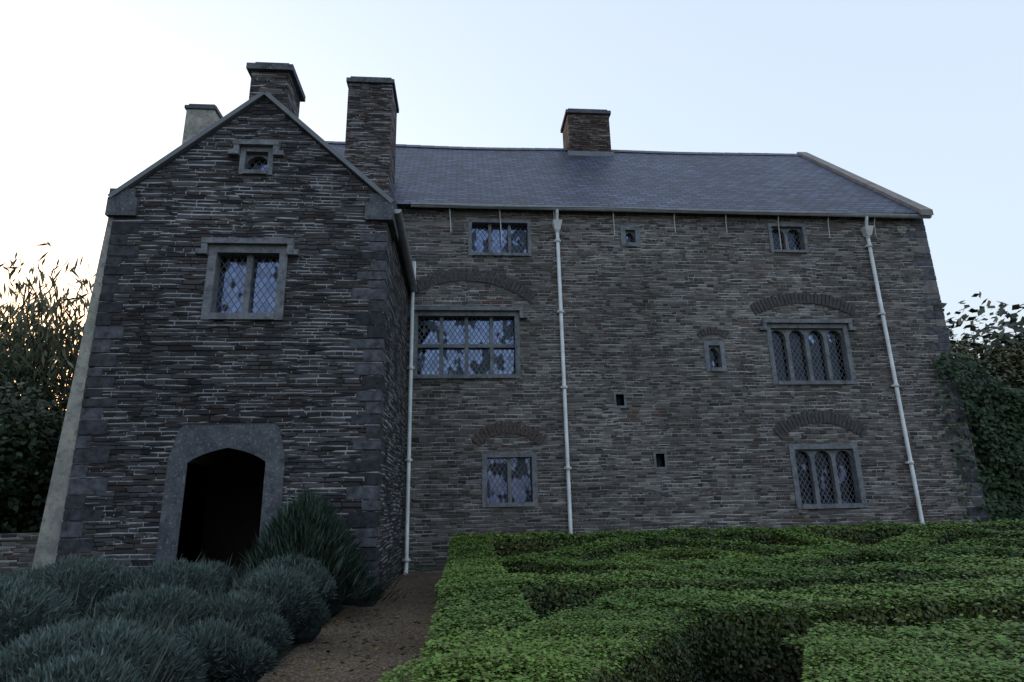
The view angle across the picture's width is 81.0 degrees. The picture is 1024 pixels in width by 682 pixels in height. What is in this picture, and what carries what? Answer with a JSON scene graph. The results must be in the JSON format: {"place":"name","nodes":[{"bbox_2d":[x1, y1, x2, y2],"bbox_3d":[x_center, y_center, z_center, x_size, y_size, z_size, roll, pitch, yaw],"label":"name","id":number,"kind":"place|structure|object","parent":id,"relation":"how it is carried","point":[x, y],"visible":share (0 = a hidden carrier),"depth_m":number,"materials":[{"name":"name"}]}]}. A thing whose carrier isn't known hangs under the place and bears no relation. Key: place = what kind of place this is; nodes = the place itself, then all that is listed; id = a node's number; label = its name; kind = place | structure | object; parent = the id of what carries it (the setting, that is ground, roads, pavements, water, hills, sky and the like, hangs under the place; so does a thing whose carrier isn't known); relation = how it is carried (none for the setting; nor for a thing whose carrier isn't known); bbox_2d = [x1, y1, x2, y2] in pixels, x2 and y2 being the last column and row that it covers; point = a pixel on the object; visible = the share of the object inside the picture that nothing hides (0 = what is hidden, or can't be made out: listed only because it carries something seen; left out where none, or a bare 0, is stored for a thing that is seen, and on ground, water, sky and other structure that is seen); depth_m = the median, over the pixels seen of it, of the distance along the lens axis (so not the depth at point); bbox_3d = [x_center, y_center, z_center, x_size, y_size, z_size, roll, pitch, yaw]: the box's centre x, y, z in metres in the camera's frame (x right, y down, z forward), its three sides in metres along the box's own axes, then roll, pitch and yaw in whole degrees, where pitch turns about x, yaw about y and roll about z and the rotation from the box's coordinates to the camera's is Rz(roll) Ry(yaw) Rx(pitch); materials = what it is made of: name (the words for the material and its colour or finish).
{"place":"outdoors","nodes":[
{"label":"outdoors","id":0,"kind":"place"},
{"bbox_2d":[39,527,344,663],"bbox_3d":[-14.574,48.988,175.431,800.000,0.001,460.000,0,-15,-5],"label":"ground","id":1,"kind":"structure","parent":0,"point":[286,652],"depth_m":5.78,"materials":[{"name":"soil"}]},
{"bbox_2d":[0,533,38,577],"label":"garden wall","id":2,"kind":"structure","parent":1,"relation":"on","point":[17,551],"depth_m":8.41,"materials":[{"name":"stone"}]},
{"bbox_2d":[0,321,69,415],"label":"tree","id":3,"kind":"object","parent":1,"relation":"on","point":[20,369],"visible":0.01,"depth_m":27.57,"materials":[{"name":"green plant"}]},
{"bbox_2d":[0,373,70,533],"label":"hedge","id":4,"kind":"object","parent":1,"relation":"on","point":[28,450],"depth_m":9.81,"materials":[{"name":"green plant"}]},
{"bbox_2d":[0,341,72,418],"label":"dark tree","id":5,"kind":"object","parent":1,"relation":"on","point":[7,369],"visible":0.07,"depth_m":13.32,"materials":[{"name":"green plant"}]},
{"bbox_2d":[0,241,95,443],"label":"tree","id":6,"kind":"object","parent":1,"relation":"on","point":[50,346],"depth_m":13.92,"materials":[{"name":"green plant"}]},
{"bbox_2d":[32,217,113,571],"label":"buttress","id":7,"kind":"structure","parent":1,"relation":"on","point":[49,534],"depth_m":8.31,"materials":[{"name":"grey stone"}]},
{"bbox_2d":[0,550,346,681],"bbox_3d":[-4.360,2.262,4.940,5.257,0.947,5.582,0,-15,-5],"label":"lavender bushes","id":8,"kind":"object","parent":1,"relation":"on","point":[72,635],"visible":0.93,"depth_m":4.51,"materials":[{"name":"green plant"}]},
{"bbox_2d":[199,241,407,596],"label":"porch side walls","id":9,"kind":"structure","parent":1,"relation":"on","point":[391,568],"depth_m":10.74,"materials":[{"name":"grey stone"}]},
{"bbox_2d":[246,62,305,117],"bbox_3d":[-4.080,-4.112,10.341,0.756,1.095,0.840,0,-15,-5],"label":"chimney","id":10,"kind":"object","parent":9,"relation":"on","point":[280,82],"visible":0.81,"depth_m":10.05,"materials":[{"name":"stone"}]},
{"bbox_2d":[219,487,406,605],"bbox_3d":[-2.618,2.600,7.657,2.473,1.507,1.774,-6,-16,16],"label":"rosemary bush","id":11,"kind":"object","parent":1,"relation":"on","point":[310,523],"visible":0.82,"depth_m":7.36,"materials":[{"name":"green plant"}]},
{"bbox_2d":[55,218,988,606],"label":"quoins","id":12,"kind":"object","parent":1,"relation":"on","point":[371,372],"visible":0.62,"depth_m":8.77,"materials":[{"name":"grey stone"}]},
{"bbox_2d":[396,204,987,573],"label":"front wall","id":13,"kind":"structure","parent":1,"relation":"on","point":[636,320],"depth_m":13.33,"materials":[{"name":"stone"}]},
{"bbox_2d":[153,139,867,572],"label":"window stonework","id":14,"kind":"object","parent":13,"relation":"attached to","point":[193,443],"depth_m":9.67,"materials":[{"name":"grey stone"}]},
{"bbox_2d":[216,160,855,503],"bbox_3d":[1.590,-0.107,11.539,12.535,6.476,3.890,0,-15,-5],"label":"window glass","id":15,"kind":"object","parent":14,"relation":"in","point":[231,285],"visible":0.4,"depth_m":13.22,"materials":[{"name":"clear glass"}]},
{"bbox_2d":[408,268,867,445],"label":"relieving arches","id":16,"kind":"structure","parent":13,"relation":"attached to","point":[827,300],"depth_m":13.48,"materials":[{"name":"stone"}]},
{"bbox_2d":[449,209,875,249],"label":"gutter brackets","id":17,"kind":"object","parent":13,"relation":"attached to","point":[674,225],"visible":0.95,"depth_m":14.27,"materials":[{"name":"grey metal"}]},
{"bbox_2d":[375,517,1023,681],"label":"hedges","id":18,"kind":"object","parent":1,"relation":"on","point":[835,619],"visible":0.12,"depth_m":3.83,"materials":[{"name":"green plant"}]},
{"bbox_2d":[931,352,1023,523],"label":"ivy leaves","id":19,"kind":"object","parent":1,"relation":"on","point":[1001,414],"visible":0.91,"depth_m":13.48,"materials":[{"name":"green plant"}]},
{"bbox_2d":[942,292,1023,372],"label":"tree","id":20,"kind":"object","parent":1,"relation":"on","point":[1001,338],"visible":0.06,"depth_m":45.30,"materials":[{"name":"green plant"}]},
{"bbox_2d":[948,329,1023,402],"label":"tree","id":21,"kind":"object","parent":1,"relation":"on","point":[1012,371],"visible":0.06,"depth_m":19.08,"materials":[{"name":"green plant"}]},
{"bbox_2d":[964,405,1023,519],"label":"garden wall","id":22,"kind":"structure","parent":1,"relation":"on","point":[978,447],"depth_m":13.67,"materials":[{"name":"stone"}]},
{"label":"main side walls","id":23,"kind":"object","parent":1,"relation":"on","visible":0},
{"bbox_2d":[182,104,222,143],"bbox_3d":[-9.504,-6.225,18.437,0.928,1.978,0.800,0,-15,-5],"label":"chimney","id":24,"kind":"object","parent":23,"relation":"on","point":[199,118],"visible":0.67,"depth_m":18.23,"materials":[{"name":"concrete"}]},
{"bbox_2d":[326,141,933,214],"bbox_3d":[0.359,-4.111,18.631,19.070,4.542,8.800,0,-15,-5],"label":"roof ridge coping","id":25,"kind":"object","parent":23,"relation":"on","point":[921,209],"depth_m":18.76,"materials":[{"name":"stone"}]},
{"bbox_2d":[329,144,918,212],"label":"roof","id":26,"kind":"structure","parent":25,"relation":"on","point":[642,180],"depth_m":16.30,"materials":[{"name":"stone"}]},
{"bbox_2d":[344,76,398,193],"bbox_3d":[-3.492,-4.220,14.806,1.162,4.563,1.200,0,-15,-5],"label":"tall chimney","id":27,"kind":"object","parent":26,"relation":"attached to","point":[371,126],"visible":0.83,"depth_m":14.53,"materials":[{"name":"stone"}]},
{"bbox_2d":[560,108,610,151],"bbox_3d":[2.413,-6.395,19.474,1.455,1.943,1.120,0,-15,-5],"label":"chimney","id":28,"kind":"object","parent":26,"relation":"attached to","point":[585,130],"depth_m":19.06,"materials":[{"name":"stone"}]},
{"bbox_2d":[567,151,613,155],"bbox_3d":[2.429,-5.696,19.275,1.455,0.190,1.120,0,-15,-5],"label":"chimney flashing","id":29,"kind":"object","parent":26,"relation":"on","point":[591,153],"visible":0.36,"depth_m":18.74,"materials":[{"name":"grey metal"}]},
{"bbox_2d":[58,98,391,607],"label":"porch front wall","id":30,"kind":"structure","parent":0,"point":[180,363],"depth_m":8.86,"materials":[{"name":"grey stone"}]},
{"bbox_2d":[107,91,395,208],"bbox_3d":[-4.097,-3.040,10.044,4.344,1.992,0.870,0,-15,-5],"label":"gable coping","id":31,"kind":"object","parent":30,"relation":"on","point":[161,163],"visible":0.36,"depth_m":9.66,"materials":[{"name":"grey stone"}]},
{"bbox_2d":[105,188,398,240],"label":"kneeler stones","id":32,"kind":"object","parent":30,"relation":"attached to","point":[125,203],"visible":0.59,"depth_m":9.46,"materials":[{"name":"grey stone"}]},
{"bbox_2d":[286,544,346,616],"bbox_3d":[-2.615,3.088,7.552,1.046,1.200,0.640,0,-15,-5],"label":"rosemary","id":33,"kind":"object","parent":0,"point":[335,608],"visible":0.04,"depth_m":7.42,"materials":[{"name":"green plant"}]},
{"bbox_2d":[257,572,445,681],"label":"gravel path","id":34,"kind":"structure","parent":0,"point":[395,635],"depth_m":5.97,"materials":[{"name":"brown gravel"}]},
{"bbox_2d":[273,576,439,677],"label":"fallen leaves","id":35,"kind":"object","parent":34,"relation":"on","point":[350,646],"visible":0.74,"depth_m":5.99,"materials":[{"name":"brown plant"}]},
{"bbox_2d":[396,237,410,291],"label":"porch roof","id":36,"kind":"structure","parent":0,"point":[402,262],"depth_m":11.73,"materials":[{"name":"grey stone"}]},
{"bbox_2d":[0,0,1023,402],"label":"sky","id":37,"kind":"structure","parent":0,"point":[922,101],"materials":[{"name":"blue"}]},
{"bbox_2d":[394,202,931,292],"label":"gutters","id":38,"kind":"object","parent":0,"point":[404,244],"visible":0.94,"depth_m":14.00,"materials":[{"name":"metal"}]},
{"bbox_2d":[403,209,924,574],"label":"downpipes","id":39,"kind":"object","parent":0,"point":[866,230],"visible":0.79,"depth_m":13.04,"materials":[{"name":"grey metal"}]}
]}

